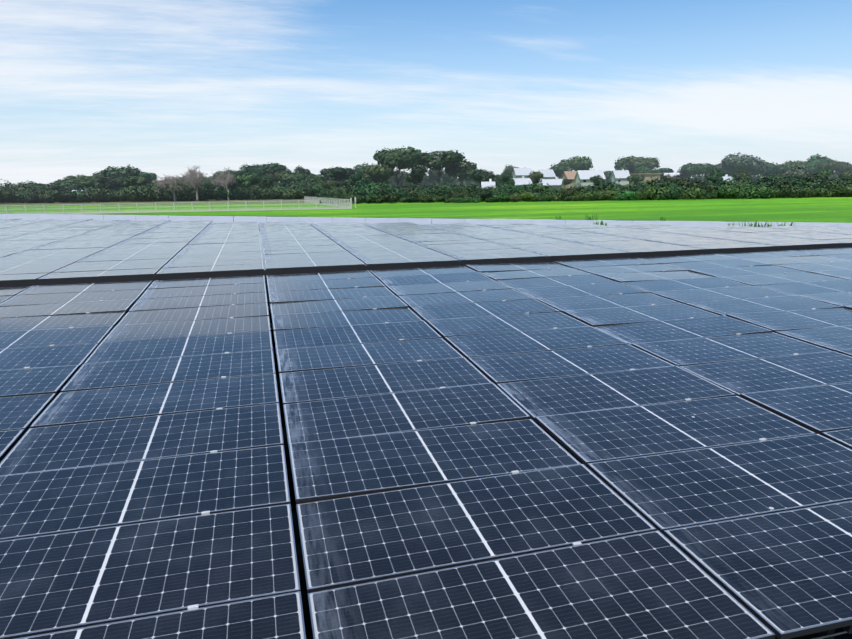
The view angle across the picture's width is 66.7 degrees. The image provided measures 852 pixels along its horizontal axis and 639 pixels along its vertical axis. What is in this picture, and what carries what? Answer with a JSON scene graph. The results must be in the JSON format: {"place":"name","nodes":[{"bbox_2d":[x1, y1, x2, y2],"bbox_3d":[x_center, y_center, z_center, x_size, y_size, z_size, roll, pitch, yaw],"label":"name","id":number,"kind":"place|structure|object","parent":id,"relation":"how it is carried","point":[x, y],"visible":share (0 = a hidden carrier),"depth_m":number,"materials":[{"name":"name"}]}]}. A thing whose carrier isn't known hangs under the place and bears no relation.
{"place":"outdoors","nodes":[
{"label":"outdoors","id":0,"kind":"place"},
{"bbox_2d":[0,198,323,206],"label":"rough grass ground","id":1,"kind":"structure","parent":0,"point":[221,201],"depth_m":176.12,"materials":[{"name":"green plant"}]},
{"bbox_2d":[0,181,43,202],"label":"bush","id":2,"kind":"object","parent":1,"relation":"on","point":[22,188],"visible":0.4,"depth_m":199.86,"materials":[{"name":"green plant"}]},
{"bbox_2d":[24,191,47,202],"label":"bush","id":3,"kind":"object","parent":1,"relation":"on","point":[34,197],"visible":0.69,"depth_m":195.57,"materials":[{"name":"green plant"}]},
{"bbox_2d":[38,188,74,202],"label":"bush","id":4,"kind":"object","parent":1,"relation":"on","point":[54,195],"visible":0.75,"depth_m":192.28,"materials":[{"name":"green plant"}]},
{"bbox_2d":[75,179,103,188],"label":"tree","id":5,"kind":"object","parent":1,"relation":"on","point":[87,183],"visible":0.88,"depth_m":208.52,"materials":[{"name":"green plant"}]},
{"bbox_2d":[70,186,109,201],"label":"bush","id":6,"kind":"object","parent":1,"relation":"on","point":[84,188],"visible":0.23,"depth_m":197.10,"materials":[{"name":"green plant"}]},
{"bbox_2d":[81,185,114,201],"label":"bush","id":7,"kind":"object","parent":1,"relation":"on","point":[93,195],"visible":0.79,"depth_m":194.70,"materials":[{"name":"green plant"}]},
{"bbox_2d":[93,174,113,188],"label":"tree","id":8,"kind":"object","parent":1,"relation":"on","point":[103,178],"visible":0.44,"depth_m":212.66,"materials":[{"name":"green plant"}]},
{"bbox_2d":[101,166,133,177],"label":"tall tree","id":9,"kind":"object","parent":1,"relation":"on","point":[123,171],"visible":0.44,"depth_m":224.54,"materials":[{"name":"green plant"}]},
{"bbox_2d":[108,176,130,189],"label":"tree","id":10,"kind":"object","parent":1,"relation":"on","point":[117,182],"visible":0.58,"depth_m":209.05,"materials":[{"name":"green plant"}]},
{"bbox_2d":[123,176,148,187],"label":"tree","id":11,"kind":"object","parent":1,"relation":"on","point":[134,180],"visible":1,"depth_m":205.80,"materials":[{"name":"green plant"}]},
{"bbox_2d":[133,172,156,182],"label":"tall tree","id":12,"kind":"object","parent":1,"relation":"on","point":[150,176],"visible":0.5,"depth_m":230.37,"materials":[{"name":"green plant"}]},
{"bbox_2d":[123,180,168,201],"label":"bush","id":13,"kind":"object","parent":1,"relation":"on","point":[140,194],"visible":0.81,"depth_m":192.53,"materials":[{"name":"green plant"}]},
{"bbox_2d":[152,174,185,201],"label":"bare tree","id":14,"kind":"object","parent":1,"relation":"on","point":[165,183],"visible":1,"depth_m":185.58,"materials":[{"name":"grey plant"}]},
{"bbox_2d":[166,180,208,200],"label":"bush","id":15,"kind":"object","parent":1,"relation":"on","point":[184,193],"visible":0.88,"depth_m":192.04,"materials":[{"name":"green plant"}]},
{"bbox_2d":[179,166,215,200],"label":"bare tree","id":16,"kind":"object","parent":1,"relation":"on","point":[192,178],"visible":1,"depth_m":185.96,"materials":[{"name":"grey plant"}]},
{"bbox_2d":[204,183,233,199],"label":"bush","id":17,"kind":"object","parent":1,"relation":"on","point":[218,193],"visible":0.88,"depth_m":193.02,"materials":[{"name":"green plant"}]},
{"bbox_2d":[211,167,235,199],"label":"bare tree","id":18,"kind":"object","parent":1,"relation":"on","point":[224,179],"visible":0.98,"depth_m":192.95,"materials":[{"name":"grey plant"}]},
{"bbox_2d":[224,184,248,199],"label":"bush","id":19,"kind":"object","parent":1,"relation":"on","point":[237,194],"visible":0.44,"depth_m":196.69,"materials":[{"name":"green plant"}]},
{"bbox_2d":[234,172,260,199],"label":"tree","id":20,"kind":"object","parent":1,"relation":"on","point":[249,179],"visible":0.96,"depth_m":202.18,"materials":[{"name":"green plant"}]},
{"bbox_2d":[246,185,276,199],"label":"bush","id":21,"kind":"object","parent":1,"relation":"on","point":[260,191],"visible":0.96,"depth_m":196.43,"materials":[{"name":"green plant"}]},
{"bbox_2d":[256,175,273,188],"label":"tree","id":22,"kind":"object","parent":1,"relation":"on","point":[265,181],"visible":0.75,"depth_m":202.91,"materials":[{"name":"green plant"}]},
{"bbox_2d":[244,162,289,175],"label":"tall tree","id":23,"kind":"object","parent":1,"relation":"on","point":[271,168],"visible":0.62,"depth_m":225.13,"materials":[{"name":"green plant"}]},
{"bbox_2d":[270,183,301,198],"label":"bush","id":24,"kind":"object","parent":1,"relation":"on","point":[283,189],"visible":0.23,"depth_m":198.07,"materials":[{"name":"green plant"}]},
{"bbox_2d":[278,173,306,183],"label":"tree","id":25,"kind":"object","parent":1,"relation":"on","point":[288,178],"visible":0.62,"depth_m":219.57,"materials":[{"name":"green plant"}]},
{"bbox_2d":[281,188,307,198],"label":"bush","id":26,"kind":"object","parent":1,"relation":"on","point":[289,194],"visible":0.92,"depth_m":192.10,"materials":[{"name":"green plant"}]},
{"bbox_2d":[290,179,325,198],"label":"bush","id":27,"kind":"object","parent":1,"relation":"on","point":[305,187],"visible":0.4,"depth_m":195.40,"materials":[{"name":"green plant"}]},
{"bbox_2d":[307,184,326,198],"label":"bush","id":28,"kind":"object","parent":1,"relation":"on","point":[316,189],"visible":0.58,"depth_m":193.79,"materials":[{"name":"green plant"}]},
{"bbox_2d":[346,180,387,195],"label":"bush","id":29,"kind":"object","parent":1,"relation":"on","point":[360,190],"visible":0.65,"depth_m":174.02,"materials":[{"name":"green plant"}]},
{"bbox_2d":[0,213,837,638],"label":"pond water","id":30,"kind":"structure","parent":0,"point":[302,585],"depth_m":7.12,"materials":[{"name":"grey liquid"}]},
{"bbox_2d":[0,244,851,638],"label":"array rails and pontoons","id":31,"kind":"object","parent":30,"relation":"on","point":[314,270],"visible":0.02,"depth_m":14.54,"materials":[{"name":"black metal"}]},
{"bbox_2d":[0,247,851,638],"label":"solar array","id":32,"kind":"object","parent":31,"relation":"on","point":[426,513],"visible":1,"depth_m":5.42,"materials":[{"name":"blue glass"}]},
{"bbox_2d":[24,261,832,609],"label":"panel clamps","id":33,"kind":"object","parent":32,"relation":"on","point":[440,387],"visible":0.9,"depth_m":6.40,"materials":[{"name":"silver metal"}]},
{"bbox_2d":[0,219,851,281],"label":"solar array","id":34,"kind":"object","parent":31,"relation":"on","point":[42,250],"visible":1,"depth_m":20.06,"materials":[{"name":"blue glass"}]},
{"bbox_2d":[0,214,851,228],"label":"perimeter walkway floats","id":35,"kind":"object","parent":30,"relation":"on","point":[310,220],"visible":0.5,"depth_m":53.81,"materials":[{"name":"grey plastic"}]},
{"bbox_2d":[0,196,851,222],"bbox_3d":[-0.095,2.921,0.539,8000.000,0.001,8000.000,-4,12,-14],"label":"field ground","id":36,"kind":"structure","parent":0,"point":[820,209],"depth_m":81.60,"materials":[{"name":"green plant"}]},
{"bbox_2d":[0,199,350,213],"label":"field fence","id":37,"kind":"object","parent":36,"relation":"on","point":[192,209],"visible":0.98,"depth_m":93.51,"materials":[{"name":"grey metal"}]},
{"bbox_2d":[213,170,245,179],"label":"tree","id":38,"kind":"object","parent":36,"relation":"on","point":[217,173],"visible":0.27,"depth_m":227.40,"materials":[{"name":"green plant"}]},
{"bbox_2d":[285,174,330,189],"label":"tree","id":39,"kind":"object","parent":36,"relation":"on","point":[300,182],"visible":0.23,"depth_m":216.31,"materials":[{"name":"green plant"}]},
{"bbox_2d":[304,196,349,206],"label":"field fence","id":40,"kind":"object","parent":36,"relation":"on","point":[324,198],"visible":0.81,"depth_m":115.65,"materials":[{"name":"grey metal"}]},
{"bbox_2d":[320,167,355,180],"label":"tall tree","id":41,"kind":"object","parent":36,"relation":"on","point":[340,173],"visible":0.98,"depth_m":220.65,"materials":[{"name":"green plant"}]},
{"bbox_2d":[349,171,367,184],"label":"tall tree","id":42,"kind":"object","parent":36,"relation":"on","point":[357,177],"visible":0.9,"depth_m":199.23,"materials":[{"name":"green plant"}]},
{"bbox_2d":[360,163,394,182],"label":"tall tree","id":43,"kind":"object","parent":36,"relation":"on","point":[383,172],"visible":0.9,"depth_m":217.99,"materials":[{"name":"green plant"}]},
{"bbox_2d":[382,193,400,203],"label":"hedge shrub","id":44,"kind":"object","parent":36,"relation":"on","point":[391,199],"visible":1,"depth_m":123.48,"materials":[{"name":"green plant"}]},
{"bbox_2d":[388,187,406,197],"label":"bush","id":45,"kind":"object","parent":36,"relation":"on","point":[400,193],"visible":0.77,"depth_m":172.15,"materials":[{"name":"green plant"}]},
{"bbox_2d":[373,146,423,188],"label":"tall tree","id":46,"kind":"object","parent":36,"relation":"on","point":[401,158],"visible":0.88,"depth_m":218.72,"materials":[{"name":"green plant"}]},
{"bbox_2d":[390,170,408,184],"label":"tree","id":47,"kind":"object","parent":36,"relation":"on","point":[399,175],"visible":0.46,"depth_m":282.57,"materials":[{"name":"green plant"}]},
{"bbox_2d":[398,181,429,195],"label":"bush","id":48,"kind":"object","parent":36,"relation":"on","point":[416,187],"visible":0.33,"depth_m":180.81,"materials":[{"name":"green plant"}]},
{"bbox_2d":[405,162,427,185],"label":"tall tree","id":49,"kind":"object","parent":36,"relation":"on","point":[417,173],"visible":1,"depth_m":203.61,"materials":[{"name":"green plant"}]},
{"bbox_2d":[425,167,442,184],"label":"tree","id":50,"kind":"object","parent":36,"relation":"on","point":[431,178],"visible":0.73,"depth_m":286.20,"materials":[{"name":"green plant"}]},
{"bbox_2d":[418,150,464,183],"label":"tall tree","id":51,"kind":"object","parent":36,"relation":"on","point":[435,160],"visible":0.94,"depth_m":223.74,"materials":[{"name":"green plant"}]},
{"bbox_2d":[428,182,462,195],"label":"bush","id":52,"kind":"object","parent":36,"relation":"on","point":[442,189],"visible":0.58,"depth_m":176.15,"materials":[{"name":"green plant"}]},
{"bbox_2d":[443,159,476,185],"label":"tall tree","id":53,"kind":"object","parent":36,"relation":"on","point":[465,168],"visible":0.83,"depth_m":230.96,"materials":[{"name":"green plant"}]},
{"bbox_2d":[471,169,494,183],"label":"tall tree","id":54,"kind":"object","parent":36,"relation":"on","point":[484,175],"visible":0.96,"depth_m":198.03,"materials":[{"name":"green plant"}]},
{"bbox_2d":[490,193,509,201],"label":"bush","id":55,"kind":"object","parent":36,"relation":"on","point":[499,197],"visible":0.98,"depth_m":119.95,"materials":[{"name":"green plant"}]},
{"bbox_2d":[501,171,514,184],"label":"tall tree","id":56,"kind":"object","parent":36,"relation":"on","point":[507,178],"visible":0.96,"depth_m":193.84,"materials":[{"name":"green plant"}]},
{"bbox_2d":[511,167,531,177],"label":"house","id":57,"kind":"structure","parent":36,"relation":"on","point":[525,172],"depth_m":275.49,"materials":[{"name":"grey"}]},
{"bbox_2d":[512,176,531,187],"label":"long low house","id":58,"kind":"structure","parent":36,"relation":"on","point":[521,181],"depth_m":201.52,"materials":[{"name":"grey"}]},
{"bbox_2d":[517,191,541,201],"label":"bush","id":59,"kind":"object","parent":36,"relation":"on","point":[525,196],"visible":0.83,"depth_m":121.52,"materials":[{"name":"green plant"}]},
{"bbox_2d":[510,180,550,193],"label":"hedge shrub","id":60,"kind":"object","parent":36,"relation":"on","point":[525,186],"visible":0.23,"depth_m":131.10,"materials":[{"name":"green plant"}]},
{"bbox_2d":[527,171,543,185],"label":"tree","id":61,"kind":"object","parent":36,"relation":"on","point":[534,176],"visible":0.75,"depth_m":210.44,"materials":[{"name":"green plant"}]},
{"bbox_2d":[538,168,555,187],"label":"house","id":62,"kind":"structure","parent":36,"relation":"on","point":[548,173],"depth_m":270.67,"materials":[{"name":"grey"}]},
{"bbox_2d":[541,177,563,187],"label":"long low house","id":63,"kind":"structure","parent":36,"relation":"on","point":[555,182],"depth_m":206.87,"materials":[{"name":"grey"}]},
{"bbox_2d":[542,192,564,200],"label":"bush","id":64,"kind":"object","parent":36,"relation":"on","point":[556,197],"visible":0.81,"depth_m":121.08,"materials":[{"name":"green plant"}]},
{"bbox_2d":[550,164,566,178],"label":"tree","id":65,"kind":"object","parent":36,"relation":"on","point":[558,170],"visible":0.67,"depth_m":284.14,"materials":[{"name":"green plant"}]},
{"bbox_2d":[560,170,576,188],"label":"house","id":66,"kind":"structure","parent":36,"relation":"on","point":[570,175],"depth_m":252.89,"materials":[{"name":"brown"}]},
{"bbox_2d":[556,184,586,200],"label":"hedge shrub","id":67,"kind":"object","parent":36,"relation":"on","point":[570,191],"visible":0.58,"depth_m":121.73,"materials":[{"name":"green plant"}]},
{"bbox_2d":[557,156,593,170],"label":"tall tree","id":68,"kind":"object","parent":36,"relation":"on","point":[582,163],"visible":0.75,"depth_m":286.38,"materials":[{"name":"green plant"}]},
{"bbox_2d":[570,192,592,200],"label":"bush","id":69,"kind":"object","parent":36,"relation":"on","point":[578,197],"visible":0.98,"depth_m":119.36,"materials":[{"name":"green plant"}]},
{"bbox_2d":[574,169,605,187],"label":"house","id":70,"kind":"structure","parent":36,"relation":"on","point":[582,177],"depth_m":227.58,"materials":[{"name":"grey"}]},
{"bbox_2d":[576,189,606,200],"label":"bush","id":71,"kind":"object","parent":36,"relation":"on","point":[597,193],"visible":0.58,"depth_m":120.56,"materials":[{"name":"green plant"}]},
{"bbox_2d":[585,181,627,190],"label":"hedge shrub","id":72,"kind":"object","parent":36,"relation":"on","point":[605,184],"visible":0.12,"depth_m":130.43,"materials":[{"name":"green plant"}]},
{"bbox_2d":[595,189,621,200],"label":"bush","id":73,"kind":"object","parent":36,"relation":"on","point":[609,194],"visible":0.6,"depth_m":121.11,"materials":[{"name":"green plant"}]},
{"bbox_2d":[614,160,634,175],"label":"tree","id":74,"kind":"object","parent":36,"relation":"on","point":[618,166],"visible":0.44,"depth_m":295.67,"materials":[{"name":"green plant"}]},
{"bbox_2d":[611,189,641,200],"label":"bush","id":75,"kind":"object","parent":36,"relation":"on","point":[627,195],"visible":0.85,"depth_m":118.87,"materials":[{"name":"green plant"}]},
{"bbox_2d":[614,156,659,171],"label":"tall tree","id":76,"kind":"object","parent":36,"relation":"on","point":[635,162],"visible":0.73,"depth_m":293.36,"materials":[{"name":"green plant"}]},
{"bbox_2d":[633,166,652,173],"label":"tree","id":77,"kind":"object","parent":36,"relation":"on","point":[640,170],"visible":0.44,"depth_m":279.18,"materials":[{"name":"green plant"}]},
{"bbox_2d":[630,173,662,185],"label":"tan house","id":78,"kind":"structure","parent":36,"relation":"on","point":[647,176],"depth_m":230.17,"materials":[{"name":"brown"}]},
{"bbox_2d":[626,178,668,189],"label":"hedge shrub","id":79,"kind":"object","parent":36,"relation":"on","point":[655,184],"visible":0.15,"depth_m":126.20,"materials":[{"name":"green plant"}]},
{"bbox_2d":[635,185,672,199],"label":"bush","id":80,"kind":"object","parent":36,"relation":"on","point":[650,194],"visible":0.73,"depth_m":118.70,"materials":[{"name":"green plant"}]},
{"bbox_2d":[644,177,680,189],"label":"hedge shrub","id":81,"kind":"object","parent":36,"relation":"on","point":[654,182],"visible":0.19,"depth_m":127.45,"materials":[{"name":"green plant"}]},
{"bbox_2d":[644,187,681,199],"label":"bush","id":82,"kind":"object","parent":36,"relation":"on","point":[671,194],"visible":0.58,"depth_m":118.93,"materials":[{"name":"green plant"}]},
{"bbox_2d":[555,214,794,226],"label":"grass tufts","id":83,"kind":"object","parent":36,"relation":"on","point":[602,223],"visible":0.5,"depth_m":36.77,"materials":[{"name":"green plant"}]},
{"bbox_2d":[664,177,706,189],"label":"hedge shrub","id":84,"kind":"object","parent":36,"relation":"on","point":[688,181],"visible":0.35,"depth_m":129.82,"materials":[{"name":"green plant"}]},
{"bbox_2d":[678,186,708,199],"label":"bush","id":85,"kind":"object","parent":36,"relation":"on","point":[695,193],"visible":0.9,"depth_m":118.69,"materials":[{"name":"green plant"}]},
{"bbox_2d":[681,163,714,180],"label":"tree","id":86,"kind":"object","parent":36,"relation":"on","point":[690,169],"visible":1,"depth_m":279.64,"materials":[{"name":"green plant"}]},
{"bbox_2d":[689,178,734,187],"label":"hedge shrub","id":87,"kind":"object","parent":36,"relation":"on","point":[710,181],"visible":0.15,"depth_m":127.56,"materials":[{"name":"green plant"}]},
{"bbox_2d":[704,168,724,180],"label":"tree","id":88,"kind":"object","parent":36,"relation":"on","point":[714,174],"visible":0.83,"depth_m":189.22,"materials":[{"name":"green plant"}]},
{"bbox_2d":[710,185,746,198],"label":"bush","id":89,"kind":"object","parent":36,"relation":"on","point":[724,191],"visible":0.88,"depth_m":118.80,"materials":[{"name":"green plant"}]},
{"bbox_2d":[717,177,755,185],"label":"hedge shrub","id":90,"kind":"object","parent":36,"relation":"on","point":[733,180],"visible":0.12,"depth_m":130.78,"materials":[{"name":"green plant"}]},
{"bbox_2d":[717,152,763,174],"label":"tall tree","id":91,"kind":"object","parent":36,"relation":"on","point":[731,163],"visible":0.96,"depth_m":274.19,"materials":[{"name":"green plant"}]},
{"bbox_2d":[733,170,751,182],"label":"tree","id":92,"kind":"object","parent":36,"relation":"on","point":[742,175],"visible":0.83,"depth_m":187.27,"materials":[{"name":"green plant"}]},
{"bbox_2d":[729,184,774,198],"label":"bush","id":93,"kind":"object","parent":36,"relation":"on","point":[754,192],"visible":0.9,"depth_m":117.02,"materials":[{"name":"green plant"}]},
{"bbox_2d":[745,155,771,176],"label":"tall tree","id":94,"kind":"object","parent":36,"relation":"on","point":[763,166],"visible":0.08,"depth_m":277.99,"materials":[{"name":"green plant"}]},
{"bbox_2d":[749,162,779,178],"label":"tree","id":95,"kind":"object","parent":36,"relation":"on","point":[773,168],"visible":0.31,"depth_m":277.87,"materials":[{"name":"green plant"}]},
{"bbox_2d":[764,163,788,177],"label":"tree","id":96,"kind":"object","parent":36,"relation":"on","point":[782,169],"visible":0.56,"depth_m":279.32,"materials":[{"name":"green plant"}]},
{"bbox_2d":[778,184,813,197],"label":"bush","id":97,"kind":"object","parent":36,"relation":"on","point":[801,192],"visible":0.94,"depth_m":118.26,"materials":[{"name":"green plant"}]},
{"bbox_2d":[782,165,811,179],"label":"tree","id":98,"kind":"object","parent":36,"relation":"on","point":[799,171],"visible":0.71,"depth_m":183.83,"materials":[{"name":"green plant"}]},
{"bbox_2d":[784,160,812,172],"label":"tree","id":99,"kind":"object","parent":36,"relation":"on","point":[790,163],"visible":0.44,"depth_m":289.10,"materials":[{"name":"green plant"}]},
{"bbox_2d":[775,172,831,188],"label":"hedge shrub","id":100,"kind":"object","parent":36,"relation":"on","point":[822,178],"visible":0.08,"depth_m":125.51,"materials":[{"name":"green plant"}]},
{"bbox_2d":[784,177,829,196],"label":"hedge shrub","id":101,"kind":"object","parent":36,"relation":"on","point":[815,184],"visible":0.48,"depth_m":122.13,"materials":[{"name":"green plant"}]},
{"bbox_2d":[802,154,830,175],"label":"tall tree","id":102,"kind":"object","parent":36,"relation":"on","point":[811,168],"visible":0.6,"depth_m":285.21,"materials":[{"name":"green plant"}]},
{"bbox_2d":[811,188,834,196],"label":"bush","id":103,"kind":"object","parent":36,"relation":"on","point":[821,193],"visible":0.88,"depth_m":119.32,"materials":[{"name":"green plant"}]},
{"bbox_2d":[817,160,851,178],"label":"tree","id":104,"kind":"object","parent":36,"relation":"on","point":[838,166],"visible":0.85,"depth_m":278.17,"materials":[{"name":"green plant"}]},
{"bbox_2d":[819,183,851,196],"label":"bush","id":105,"kind":"object","parent":36,"relation":"on","point":[838,186],"visible":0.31,"depth_m":119.01,"materials":[{"name":"green plant"}]},
{"bbox_2d":[0,0,851,185],"label":"sky","id":106,"kind":"structure","parent":0,"point":[159,87],"materials":[{"name":"blue"}]},
{"bbox_2d":[610,169,629,185],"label":"house","id":107,"kind":"structure","parent":0,"point":[619,176],"depth_m":260.09,"materials":[{"name":"grey"}]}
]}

